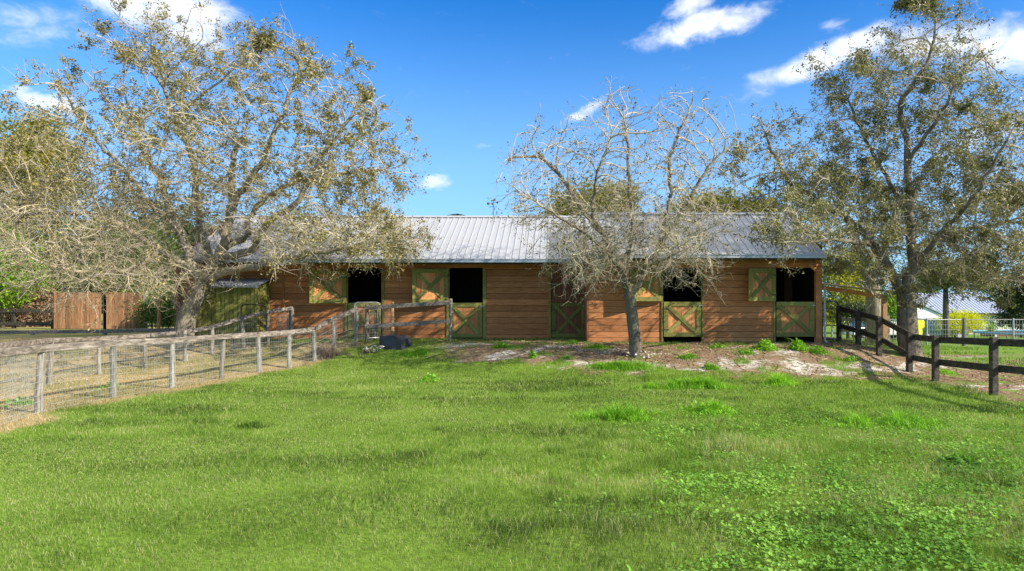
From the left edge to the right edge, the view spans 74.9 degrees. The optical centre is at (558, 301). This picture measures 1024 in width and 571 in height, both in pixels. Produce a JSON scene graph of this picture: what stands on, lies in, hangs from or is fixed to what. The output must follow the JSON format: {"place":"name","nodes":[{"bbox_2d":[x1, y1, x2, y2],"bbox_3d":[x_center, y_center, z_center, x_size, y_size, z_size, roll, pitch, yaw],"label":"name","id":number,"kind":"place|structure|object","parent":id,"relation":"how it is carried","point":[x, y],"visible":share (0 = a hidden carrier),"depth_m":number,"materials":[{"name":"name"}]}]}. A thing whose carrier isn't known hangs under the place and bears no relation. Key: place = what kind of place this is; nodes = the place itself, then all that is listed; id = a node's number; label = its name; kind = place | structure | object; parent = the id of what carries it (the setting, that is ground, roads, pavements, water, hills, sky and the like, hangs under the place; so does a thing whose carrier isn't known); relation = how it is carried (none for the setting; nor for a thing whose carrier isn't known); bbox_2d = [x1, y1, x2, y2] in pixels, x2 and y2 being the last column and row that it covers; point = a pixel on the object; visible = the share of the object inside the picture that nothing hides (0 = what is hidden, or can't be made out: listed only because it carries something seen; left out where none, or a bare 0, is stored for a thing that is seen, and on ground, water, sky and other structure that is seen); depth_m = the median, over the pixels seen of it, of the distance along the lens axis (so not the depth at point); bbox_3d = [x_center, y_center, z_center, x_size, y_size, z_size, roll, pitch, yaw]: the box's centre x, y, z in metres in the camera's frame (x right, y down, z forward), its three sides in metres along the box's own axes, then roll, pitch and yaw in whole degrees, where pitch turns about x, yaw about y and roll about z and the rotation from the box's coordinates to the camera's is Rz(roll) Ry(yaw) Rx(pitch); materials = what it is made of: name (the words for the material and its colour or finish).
{"place":"outdoors","nodes":[
{"label":"outdoors","id":0,"kind":"place"},
{"bbox_2d":[0,337,378,431],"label":"dry grass","id":1,"kind":"structure","parent":0,"point":[121,398],"depth_m":16.35,"materials":[{"name":"beige plant"}]},
{"bbox_2d":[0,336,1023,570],"bbox_3d":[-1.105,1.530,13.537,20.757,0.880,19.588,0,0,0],"label":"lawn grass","id":2,"kind":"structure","parent":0,"point":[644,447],"depth_m":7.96,"materials":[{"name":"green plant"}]},
{"bbox_2d":[0,308,1023,570],"bbox_3d":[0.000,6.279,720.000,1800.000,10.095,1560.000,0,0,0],"label":"ground","id":3,"kind":"structure","parent":0,"point":[274,360],"depth_m":8.41,"materials":[{"name":"green plant"}]},
{"bbox_2d":[0,397,33,406],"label":"grass clump","id":4,"kind":"object","parent":3,"relation":"on","point":[8,401],"visible":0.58,"depth_m":12.62,"materials":[{"name":"green plant"}]},
{"bbox_2d":[0,308,52,328],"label":"rail fence","id":5,"kind":"object","parent":3,"relation":"on","point":[13,323],"visible":0.78,"depth_m":30.89,"materials":[{"name":"grey wood"}]},
{"bbox_2d":[0,221,64,327],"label":"broadleaf tree","id":6,"kind":"object","parent":3,"relation":"on","point":[5,299],"visible":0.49,"depth_m":31.21,"materials":[{"name":"green plant"}]},
{"bbox_2d":[0,263,65,326],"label":"shrub","id":7,"kind":"object","parent":3,"relation":"on","point":[38,302],"visible":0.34,"depth_m":33.19,"materials":[{"name":"green plant"}]},
{"bbox_2d":[0,100,104,308],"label":"broadleaf tree","id":8,"kind":"object","parent":3,"relation":"on","point":[12,127],"visible":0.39,"depth_m":37.42,"materials":[{"name":"green plant"}]},
{"bbox_2d":[0,328,174,334],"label":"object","id":9,"kind":"object","parent":3,"relation":"on","point":[34,332],"visible":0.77,"depth_m":24.93,"materials":[{"name":"wood"}]},
{"bbox_2d":[3,207,194,326],"bbox_3d":[-24.711,-2.081,37.910,14.753,7.076,9.884,0,0,17],"label":"broadleaf tree","id":10,"kind":"object","parent":3,"relation":"on","point":[134,253],"visible":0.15,"depth_m":36.67,"materials":[{"name":"green plant"}]},
{"bbox_2d":[53,291,147,328],"bbox_3d":[-20.659,0.421,30.045,4.214,1.849,0.150,0,0,0],"label":"cedar screen","id":11,"kind":"object","parent":3,"relation":"on","point":[80,316],"visible":0.73,"depth_m":30.00,"materials":[{"name":"brown wood"}]},
{"bbox_2d":[97,379,118,388],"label":"grass clump","id":12,"kind":"object","parent":3,"relation":"on","point":[107,385],"visible":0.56,"depth_m":15.02,"materials":[{"name":"green plant"}]},
{"bbox_2d":[0,306,293,398],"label":"pen fence","id":13,"kind":"object","parent":3,"relation":"on","point":[50,363],"visible":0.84,"depth_m":18.86,"materials":[{"name":"wood"}]},
{"bbox_2d":[240,304,266,341],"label":"metal gate","id":14,"kind":"structure","parent":13,"relation":"attached to","point":[254,326],"depth_m":21.15,"materials":[{"name":"grey metal"}]},
{"bbox_2d":[278,310,288,339],"bbox_3d":[-9.049,0.732,21.900,0.374,1.051,0.008,0,0,0],"label":"panel","id":15,"kind":"object","parent":13,"relation":"attached to","point":[280,322],"visible":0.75,"depth_m":21.90,"materials":[{"name":"metal"}]},
{"bbox_2d":[126,279,182,328],"bbox_3d":[-17.169,0.087,28.936,3.198,2.526,2.170,0,0,23],"label":"shrub","id":16,"kind":"object","parent":3,"relation":"on","point":[166,321],"visible":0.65,"depth_m":28.57,"materials":[{"name":"green plant"}]},
{"bbox_2d":[87,186,223,254],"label":"broadleaf tree","id":17,"kind":"object","parent":3,"relation":"on","point":[178,210],"visible":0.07,"depth_m":44.54,"materials":[{"name":"green plant"}]},
{"bbox_2d":[157,296,160,332],"bbox_3d":[-16.180,0.496,26.998,0.140,1.602,0.133,0,0,0],"label":"wooden post","id":18,"kind":"object","parent":3,"relation":"on","point":[158,314],"visible":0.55,"depth_m":26.96,"materials":[{"name":"grey wood"}]},
{"bbox_2d":[173,268,182,327],"bbox_3d":[-15.109,-0.051,26.506,0.370,2.626,0.306,0,0,-22],"label":"rusty post","id":19,"kind":"object","parent":3,"relation":"on","point":[179,299],"visible":0.31,"depth_m":26.39,"materials":[{"name":"brown metal"}]},
{"bbox_2d":[0,307,358,424],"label":"pen fence","id":20,"kind":"object","parent":3,"relation":"on","point":[40,351],"visible":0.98,"depth_m":14.15,"materials":[{"name":"wood"}]},
{"bbox_2d":[0,0,441,350],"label":"oak tree","id":21,"kind":"object","parent":3,"relation":"on","point":[211,271],"visible":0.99,"depth_m":19.92,"materials":[{"name":"green plant"}]},
{"bbox_2d":[198,278,272,341],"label":"green shed","id":22,"kind":"structure","parent":3,"relation":"on","point":[225,306],"depth_m":21.75,"materials":[{"name":"green wood"}]},
{"bbox_2d":[222,419,285,430],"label":"grass clump","id":23,"kind":"object","parent":3,"relation":"on","point":[255,424],"visible":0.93,"depth_m":10.35,"materials":[{"name":"green plant"}]},
{"bbox_2d":[287,310,289,329],"bbox_3d":[-8.901,0.734,21.998,0.118,1.121,0.111,0,0,0],"label":"wooden post","id":24,"kind":"object","parent":3,"relation":"on","point":[289,320],"visible":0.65,"depth_m":21.97,"materials":[{"name":"wood"}]},
{"bbox_2d":[299,341,356,362],"bbox_3d":[-6.993,1.430,20.137,1.727,0.752,1.609,0,0,-25],"label":"dead brush","id":25,"kind":"object","parent":3,"relation":"on","point":[326,351],"visible":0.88,"depth_m":20.00,"materials":[{"name":"grey plant"}]},
{"bbox_2d":[345,348,386,356],"bbox_3d":[-5.802,1.541,20.213,1.799,0.316,0.899,0,0,0],"label":"dead brush","id":26,"kind":"object","parent":3,"relation":"on","point":[370,351],"visible":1,"depth_m":20.20,"materials":[{"name":"grey plant"}]},
{"bbox_2d":[363,345,384,352],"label":"flower clump","id":27,"kind":"object","parent":3,"relation":"on","point":[369,348],"visible":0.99,"depth_m":20.37,"materials":[{"name":"white plant"}]},
{"bbox_2d":[374,310,377,339],"bbox_3d":[-6.045,0.759,22.103,0.142,1.101,0.140,0,0,0],"label":"wooden post","id":28,"kind":"object","parent":3,"relation":"on","point":[376,321],"visible":0.66,"depth_m":22.05,"materials":[{"name":"grey wood"}]},
{"bbox_2d":[354,302,379,338],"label":"metal gate","id":29,"kind":"structure","parent":28,"relation":"attached to","point":[369,323],"depth_m":21.95,"materials":[{"name":"metal"}]},
{"bbox_2d":[390,302,393,334],"bbox_3d":[-5.537,0.648,22.250,0.135,1.301,0.137,0,0,0],"label":"wooden post","id":30,"kind":"object","parent":3,"relation":"on","point":[392,321],"visible":0.63,"depth_m":22.20,"materials":[{"name":"brown wood"}]},
{"bbox_2d":[379,334,412,349],"bbox_3d":[-5.053,1.259,20.741,0.886,0.465,0.620,0,0,22],"label":"covered tub","id":31,"kind":"object","parent":3,"relation":"on","point":[393,342],"visible":0.85,"depth_m":20.50,"materials":[{"name":"black plastic"}]},
{"bbox_2d":[365,299,452,342],"bbox_3d":[-4.849,0.634,21.584,2.840,1.480,0.173,0,0,0],"label":"rail fence","id":32,"kind":"object","parent":3,"relation":"on","point":[388,306],"visible":0.94,"depth_m":21.50,"materials":[{"name":"grey wood"}]},
{"bbox_2d":[382,346,446,358],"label":"grass clump","id":33,"kind":"object","parent":3,"relation":"on","point":[419,352],"visible":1,"depth_m":19.75,"materials":[{"name":"green plant"}]},
{"bbox_2d":[417,372,441,382],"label":"grass clump","id":34,"kind":"object","parent":3,"relation":"on","point":[425,378],"visible":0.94,"depth_m":16.27,"materials":[{"name":"green plant"}]},
{"bbox_2d":[490,342,513,348],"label":"grass clump","id":35,"kind":"object","parent":3,"relation":"on","point":[501,345],"visible":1,"depth_m":19.83,"materials":[{"name":"green plant"}]},
{"bbox_2d":[181,212,834,342],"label":"horse barn","id":36,"kind":"structure","parent":3,"relation":"on","point":[480,271],"depth_m":22.66,"materials":[{"name":"brown wood"}]},
{"bbox_2d":[347,303,380,337],"bbox_3d":[-6.592,0.626,22.673,1.181,1.179,0.075,0,0,0],"label":"stall door","id":37,"kind":"structure","parent":36,"relation":"in","point":[361,321],"depth_m":22.66,"materials":[{"name":"wood"}]},
{"bbox_2d":[446,214,465,215],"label":"roof vent","id":38,"kind":"object","parent":36,"relation":"on","point":[456,215],"visible":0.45,"depth_m":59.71,"materials":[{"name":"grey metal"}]},
{"bbox_2d":[452,303,481,337],"bbox_3d":[-3.137,0.626,22.673,1.172,1.179,0.075,0,0,0],"label":"stall door","id":39,"kind":"structure","parent":36,"relation":"in","point":[466,317],"depth_m":22.66,"materials":[{"name":"wood"}]},
{"bbox_2d":[487,198,497,215],"bbox_3d":[-2.553,-3.669,25.900,0.450,0.687,0.100,0,0,0],"label":"weather station","id":40,"kind":"object","parent":36,"relation":"on","point":[492,204],"visible":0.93,"depth_m":25.89,"materials":[{"name":"white metal"}]},
{"bbox_2d":[551,303,583,337],"bbox_3d":[0.350,0.626,22.673,1.208,1.179,0.075,0,0,0],"label":"stall door","id":41,"kind":"structure","parent":36,"relation":"in","point":[567,322],"depth_m":22.66,"materials":[{"name":"wood"}]},
{"bbox_2d":[663,302,701,336],"bbox_3d":[3.810,0.537,20.473,1.210,1.074,0.075,0,0,0],"label":"stall door","id":42,"kind":"structure","parent":36,"relation":"in","point":[681,319],"depth_m":20.46,"materials":[{"name":"green wood"}]},
{"bbox_2d":[776,302,815,336],"bbox_3d":[7.282,0.537,20.473,1.235,1.074,0.075,0,0,0],"label":"stall door","id":43,"kind":"structure","parent":36,"relation":"in","point":[793,319],"depth_m":20.46,"materials":[{"name":"green wood"}]},
{"bbox_2d":[822,301,838,339],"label":"metal gate","id":44,"kind":"structure","parent":36,"relation":"attached to","point":[837,308],"depth_m":21.16,"materials":[{"name":"grey metal"}]},
{"bbox_2d":[0,277,1023,323],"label":"woods","id":45,"kind":"object","parent":3,"relation":"on","point":[823,305],"depth_m":140.12,"materials":[{"name":"green plant"}]},
{"bbox_2d":[528,350,542,358],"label":"leafy weed","id":46,"kind":"object","parent":3,"relation":"on","point":[532,355],"visible":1,"depth_m":18.59,"materials":[{"name":"green plant"}]},
{"bbox_2d":[531,339,593,344],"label":"grass clump","id":47,"kind":"object","parent":3,"relation":"on","point":[571,342],"visible":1,"depth_m":20.04,"materials":[{"name":"green plant"}]},
{"bbox_2d":[560,354,577,362],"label":"grass clump","id":48,"kind":"object","parent":3,"relation":"on","point":[567,357],"visible":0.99,"depth_m":18.36,"materials":[{"name":"green plant"}]},
{"bbox_2d":[540,171,648,215],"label":"broadleaf tree","id":49,"kind":"object","parent":3,"relation":"on","point":[562,213],"visible":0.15,"depth_m":42.69,"materials":[{"name":"green plant"}]},
{"bbox_2d":[587,342,612,348],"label":"grass clump","id":50,"kind":"object","parent":3,"relation":"on","point":[597,345],"visible":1,"depth_m":19.43,"materials":[{"name":"green plant"}]},
{"bbox_2d":[552,400,673,425],"bbox_3d":[1.119,1.744,11.012,2.096,0.430,2.235,0,0,-40],"label":"grass clump","id":51,"kind":"object","parent":3,"relation":"on","point":[609,413],"visible":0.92,"depth_m":10.98,"materials":[{"name":"green plant"}]},
{"bbox_2d":[487,75,761,357],"bbox_3d":[1.774,-2.367,18.305,7.272,7.966,6.670,0,0,0],"label":"bare tree","id":52,"kind":"object","parent":3,"relation":"on","point":[607,248],"visible":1,"depth_m":17.86,"materials":[{"name":"grey plant"}]},
{"bbox_2d":[572,358,681,372],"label":"grass clump","id":53,"kind":"object","parent":3,"relation":"on","point":[622,365],"visible":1,"depth_m":17.46,"materials":[{"name":"green plant"}]},
{"bbox_2d":[627,350,654,359],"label":"flower clump","id":54,"kind":"object","parent":3,"relation":"on","point":[642,353],"visible":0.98,"depth_m":18.33,"materials":[{"name":"white plant"}]},
{"bbox_2d":[603,373,769,391],"bbox_3d":[2.944,1.785,15.181,3.876,0.358,1.480,0,0,0],"label":"grass clump","id":55,"kind":"object","parent":3,"relation":"on","point":[696,384],"visible":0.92,"depth_m":14.96,"materials":[{"name":"green plant"}]},
{"bbox_2d":[673,352,703,360],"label":"grass clump","id":56,"kind":"object","parent":3,"relation":"on","point":[690,356],"visible":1,"depth_m":18.30,"materials":[{"name":"green plant"}]},
{"bbox_2d":[689,361,726,370],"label":"grass clump","id":57,"kind":"object","parent":3,"relation":"on","point":[709,366],"visible":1,"depth_m":17.37,"materials":[{"name":"green plant"}]},
{"bbox_2d":[673,394,751,419],"bbox_3d":[2.673,1.800,11.595,1.407,0.378,1.401,0,0,-24],"label":"grass clump","id":58,"kind":"object","parent":3,"relation":"on","point":[708,407],"visible":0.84,"depth_m":11.54,"materials":[{"name":"green plant"}]},
{"bbox_2d":[703,342,726,348],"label":"grass clump","id":59,"kind":"object","parent":3,"relation":"on","point":[718,346],"visible":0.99,"depth_m":19.38,"materials":[{"name":"green plant"}]},
{"bbox_2d":[426,337,1023,387],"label":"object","id":60,"kind":"structure","parent":3,"relation":"on","point":[957,384],"depth_m":18.49,"materials":[{"name":"brown soil"}]},
{"bbox_2d":[431,337,1023,400],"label":"leaf litter","id":61,"kind":"object","parent":3,"relation":"on","point":[894,369],"visible":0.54,"depth_m":18.31,"materials":[{"name":"plant"}]},
{"bbox_2d":[665,186,800,218],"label":"broadleaf tree","id":62,"kind":"object","parent":3,"relation":"on","point":[735,205],"visible":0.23,"depth_m":44.82,"materials":[{"name":"green plant"}]},
{"bbox_2d":[732,348,755,354],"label":"grass clump","id":63,"kind":"object","parent":3,"relation":"on","point":[746,352],"visible":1,"depth_m":18.65,"materials":[{"name":"green plant"}]},
{"bbox_2d":[751,339,781,351],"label":"leafy weed","id":64,"kind":"object","parent":3,"relation":"on","point":[764,344],"visible":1,"depth_m":19.10,"materials":[{"name":"green plant"}]},
{"bbox_2d":[543,396,1023,570],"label":"clover patch","id":65,"kind":"object","parent":3,"relation":"on","point":[875,545],"visible":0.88,"depth_m":6.22,"materials":[{"name":"green plant"}]},
{"bbox_2d":[751,368,821,387],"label":"grass clump","id":66,"kind":"object","parent":3,"relation":"on","point":[778,380],"visible":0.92,"depth_m":15.48,"materials":[{"name":"green plant"}]},
{"bbox_2d":[785,336,812,351],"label":"leafy weed","id":67,"kind":"object","parent":3,"relation":"on","point":[799,345],"visible":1,"depth_m":19.09,"materials":[{"name":"green plant"}]},
{"bbox_2d":[806,345,830,355],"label":"leafy weed","id":68,"kind":"object","parent":3,"relation":"on","point":[821,350],"visible":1,"depth_m":18.77,"materials":[{"name":"green plant"}]},
{"bbox_2d":[827,293,865,339],"bbox_3d":[14.772,0.962,33.057,2.924,2.842,2.683,0,0,0],"label":"shrub","id":69,"kind":"object","parent":3,"relation":"on","point":[857,305],"visible":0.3,"depth_m":32.88,"materials":[{"name":"green plant"}]},
{"bbox_2d":[805,408,887,432],"bbox_3d":[4.576,1.825,10.534,1.341,0.281,1.349,0,0,32],"label":"grass clump","id":70,"kind":"object","parent":3,"relation":"on","point":[851,419],"visible":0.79,"depth_m":10.47,"materials":[{"name":"green plant"}]},
{"bbox_2d":[841,354,870,362],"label":"grass clump","id":71,"kind":"object","parent":3,"relation":"on","point":[851,358],"visible":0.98,"depth_m":18.11,"materials":[{"name":"green plant"}]},
{"bbox_2d":[822,283,895,343],"bbox_3d":[10.831,0.548,24.750,3.582,2.646,0.900,0,0,8],"label":"pergola","id":72,"kind":"object","parent":3,"relation":"on","point":[884,312],"visible":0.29,"depth_m":24.55,"materials":[{"name":"brown wood"}]},
{"bbox_2d":[822,237,904,338],"bbox_3d":[16.015,-0.650,36.771,5.821,6.336,5.800,0,0,0],"label":"broadleaf tree","id":73,"kind":"object","parent":3,"relation":"on","point":[832,295],"visible":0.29,"depth_m":35.64,"materials":[{"name":"green plant"}]},
{"bbox_2d":[707,0,1023,356],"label":"oak tree","id":74,"kind":"object","parent":3,"relation":"on","point":[1010,201],"visible":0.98,"depth_m":19.23,"materials":[{"name":"green plant"}]},
{"bbox_2d":[842,316,889,341],"bbox_3d":[12.606,1.356,27.478,2.080,1.568,0.143,0,0,0],"label":"rail fence","id":75,"kind":"object","parent":3,"relation":"on","point":[851,319],"visible":0.24,"depth_m":27.41,"materials":[{"name":"grey wood"}]},
{"bbox_2d":[844,321,895,337],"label":"parked car","id":76,"kind":"object","parent":3,"relation":"on","point":[862,327],"visible":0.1,"depth_m":54.21,"materials":[{"name":"white metal"}]},
{"bbox_2d":[773,161,974,342],"bbox_3d":[12.555,-1.949,27.692,7.544,8.152,5.360,0,0,-22],"label":"pale trunk tree","id":77,"kind":"object","parent":3,"relation":"on","point":[870,323],"visible":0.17,"depth_m":26.94,"materials":[{"name":"green plant"}]},
{"bbox_2d":[882,289,896,323],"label":"shrub","id":78,"kind":"object","parent":3,"relation":"on","point":[891,314],"visible":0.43,"depth_m":39.52,"materials":[{"name":"green plant"}]},
{"bbox_2d":[867,405,961,436],"bbox_3d":[5.545,1.795,10.456,1.760,0.343,2.036,0,0,0],"label":"grass clump","id":79,"kind":"object","parent":3,"relation":"on","point":[895,420],"visible":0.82,"depth_m":10.38,"materials":[{"name":"green plant"}]},
{"bbox_2d":[918,320,924,334],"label":"yellow slide","id":80,"kind":"object","parent":3,"relation":"on","point":[921,324],"visible":0.38,"depth_m":45.90,"materials":[{"name":"yellow plastic"}]},
{"bbox_2d":[831,318,1023,345],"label":"chain link fence","id":81,"kind":"object","parent":3,"relation":"on","point":[964,330],"visible":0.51,"depth_m":35.91,"materials":[{"name":"grey metal"}]},
{"bbox_2d":[850,293,1008,333],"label":"neighbour house","id":82,"kind":"structure","parent":3,"relation":"on","point":[936,303],"depth_m":79.14,"materials":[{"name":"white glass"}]},
{"bbox_2d":[836,306,1023,395],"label":"rail fence","id":83,"kind":"object","parent":3,"relation":"on","point":[993,367],"visible":0.88,"depth_m":16.24,"materials":[{"name":"black wood"}]},
{"bbox_2d":[918,317,967,336],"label":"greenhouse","id":84,"kind":"object","parent":3,"relation":"on","point":[933,332],"visible":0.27,"depth_m":51.04,"materials":[{"name":"white metal"}]},
{"bbox_2d":[940,368,958,375],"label":"grass clump","id":85,"kind":"object","parent":3,"relation":"on","point":[943,371],"visible":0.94,"depth_m":17.51,"materials":[{"name":"green plant"}]},
{"bbox_2d":[895,246,1011,336],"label":"broadleaf tree","id":86,"kind":"object","parent":3,"relation":"on","point":[945,292],"visible":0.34,"depth_m":41.52,"materials":[{"name":"green plant"}]},
{"bbox_2d":[921,449,989,473],"bbox_3d":[4.774,1.878,7.896,0.741,0.258,0.730,0,0,-23],"label":"grass clump","id":87,"kind":"object","parent":3,"relation":"on","point":[958,459],"visible":0.77,"depth_m":7.87,"materials":[{"name":"green plant"}]},
{"bbox_2d":[925,305,989,336],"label":"shrub","id":88,"kind":"object","parent":3,"relation":"on","point":[970,324],"visible":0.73,"depth_m":47.38,"materials":[{"name":"yellow plant"}]},
{"bbox_2d":[983,321,999,336],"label":"shrub","id":89,"kind":"object","parent":3,"relation":"on","point":[991,327],"visible":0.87,"depth_m":45.81,"materials":[{"name":"green plant"}]},
{"bbox_2d":[972,330,1023,338],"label":"trampoline","id":90,"kind":"object","parent":3,"relation":"on","point":[1004,332],"visible":0.73,"depth_m":44.29,"materials":[{"name":"rubber"}]},
{"bbox_2d":[975,257,1023,337],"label":"broadleaf tree","id":91,"kind":"object","parent":3,"relation":"on","point":[1018,296],"visible":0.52,"depth_m":59.73,"materials":[{"name":"green plant"}]},
{"bbox_2d":[980,322,1018,336],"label":"parked car","id":92,"kind":"object","parent":3,"relation":"on","point":[1003,328],"visible":0.19,"depth_m":66.30,"materials":[{"name":"white metal"}]},
{"bbox_2d":[0,0,1023,299],"label":"sky","id":93,"kind":"structure","parent":0,"point":[469,75],"materials":[{"name":"blue"}]},
{"bbox_2d":[834,337,1023,382],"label":"yard grass","id":94,"kind":"structure","parent":0,"point":[927,352],"depth_m":26.72,"materials":[{"name":"green plant"}]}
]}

